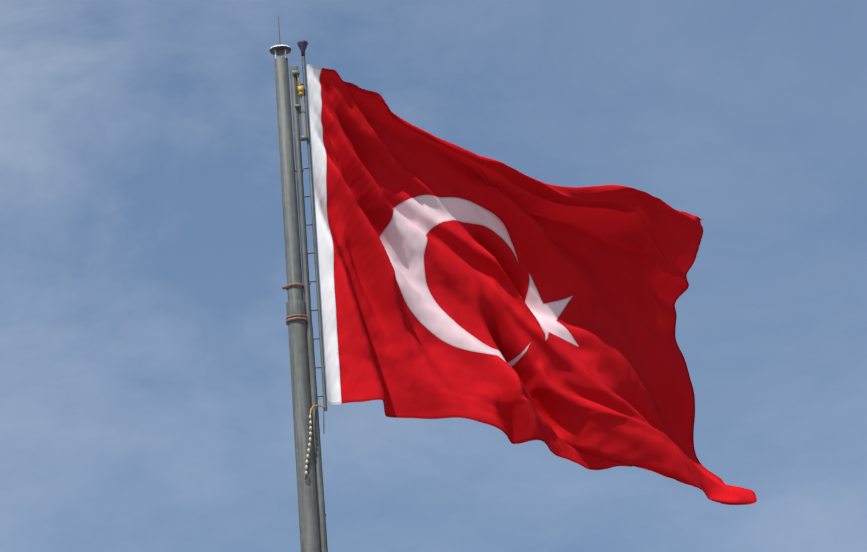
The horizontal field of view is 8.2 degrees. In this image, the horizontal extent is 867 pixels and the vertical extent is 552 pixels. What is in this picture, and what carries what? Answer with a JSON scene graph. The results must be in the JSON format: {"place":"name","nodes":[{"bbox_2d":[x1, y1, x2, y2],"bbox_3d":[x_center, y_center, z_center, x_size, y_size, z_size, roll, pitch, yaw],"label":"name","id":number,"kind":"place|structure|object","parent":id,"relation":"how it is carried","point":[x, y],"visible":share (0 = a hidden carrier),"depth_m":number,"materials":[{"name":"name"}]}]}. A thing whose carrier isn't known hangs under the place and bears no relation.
{"place":"outdoors","nodes":[
{"label":"outdoors","id":0,"kind":"place"},
{"bbox_2d":[296,75,305,134],"bbox_3d":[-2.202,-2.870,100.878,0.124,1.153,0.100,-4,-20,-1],"label":"hoist pulley block","id":1,"kind":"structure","parent":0,"point":[300,91],"depth_m":100.91,"materials":[{"name":"yellow metal"}]},
{"bbox_2d":[300,56,326,410],"bbox_3d":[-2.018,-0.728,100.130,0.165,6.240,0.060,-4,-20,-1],"label":"ladder","id":2,"kind":"object","parent":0,"point":[315,252],"visible":0.88,"depth_m":100.07,"materials":[{"name":"grey metal"}]},
{"bbox_2d":[0,0,866,551],"label":"sky","id":3,"kind":"structure","parent":0,"point":[146,405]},
{"bbox_3d":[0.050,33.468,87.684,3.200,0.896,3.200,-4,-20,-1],"label":"mast plinth","id":4,"kind":"object","parent":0,"visible":0},
{"bbox_2d":[274,57,320,551],"bbox_3d":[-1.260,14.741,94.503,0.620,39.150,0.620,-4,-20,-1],"label":"flag pole","id":5,"kind":"object","parent":4,"relation":"on","point":[309,527],"visible":0.83,"depth_m":99.39,"materials":[{"name":"metal"}]},
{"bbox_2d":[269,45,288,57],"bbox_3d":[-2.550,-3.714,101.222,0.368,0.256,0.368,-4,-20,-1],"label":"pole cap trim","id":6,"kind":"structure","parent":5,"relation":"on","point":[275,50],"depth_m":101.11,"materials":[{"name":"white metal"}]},
{"bbox_2d":[270,46,290,55],"bbox_3d":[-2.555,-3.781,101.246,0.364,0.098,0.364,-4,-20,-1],"label":"pole cap","id":7,"kind":"object","parent":5,"relation":"on","point":[280,50],"visible":0.88,"depth_m":101.18,"materials":[{"name":"white paint"}]},
{"bbox_2d":[282,283,307,324],"bbox_3d":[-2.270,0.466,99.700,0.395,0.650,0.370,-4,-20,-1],"label":"pipe clamps","id":8,"kind":"object","parent":5,"relation":"attached to","point":[295,317],"visible":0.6,"depth_m":99.50,"materials":[{"name":"brown metal"}]},
{"bbox_2d":[289,66,327,551],"bbox_3d":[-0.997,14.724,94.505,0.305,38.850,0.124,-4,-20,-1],"label":"hoist rail","id":9,"kind":"object","parent":5,"relation":"attached to","point":[297,122],"visible":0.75,"depth_m":99.70,"materials":[{"name":"grey metal"}]},
{"bbox_2d":[292,70,307,140],"bbox_3d":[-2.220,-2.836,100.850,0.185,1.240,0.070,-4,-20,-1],"label":"hoist brackets","id":10,"kind":"object","parent":9,"relation":"attached to","point":[303,137],"visible":0.86,"depth_m":100.82,"materials":[{"name":"metal"}]},
{"bbox_2d":[297,40,307,55],"bbox_3d":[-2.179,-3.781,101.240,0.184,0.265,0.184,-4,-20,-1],"label":"pole finial","id":11,"kind":"object","parent":9,"relation":"attached to","point":[302,45],"visible":0.94,"depth_m":101.20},
{"bbox_2d":[310,405,325,414],"bbox_3d":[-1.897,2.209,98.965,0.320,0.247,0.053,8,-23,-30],"label":"rope","id":12,"kind":"object","parent":9,"relation":"attached to","point":[314,406],"visible":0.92,"depth_m":98.96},
{"bbox_2d":[305,415,311,474],"bbox_3d":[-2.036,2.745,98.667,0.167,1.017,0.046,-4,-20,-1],"label":"beads","id":13,"kind":"object","parent":12,"relation":"hanging from","point":[309,444],"visible":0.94,"depth_m":98.65},
{"bbox_2d":[304,407,324,481],"bbox_3d":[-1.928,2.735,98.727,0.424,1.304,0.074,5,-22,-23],"label":"cord","id":14,"kind":"object","parent":12,"relation":"hanging from","point":[309,442],"visible":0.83,"depth_m":98.81,"materials":[{"name":"metal"}]},
{"bbox_2d":[307,64,756,504],"bbox_3d":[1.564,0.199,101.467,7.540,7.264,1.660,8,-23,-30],"label":"flag","id":15,"kind":"object","parent":9,"relation":"attached to","point":[515,306],"visible":1,"depth_m":101.20,"materials":[{"name":"fabric"}]}
]}

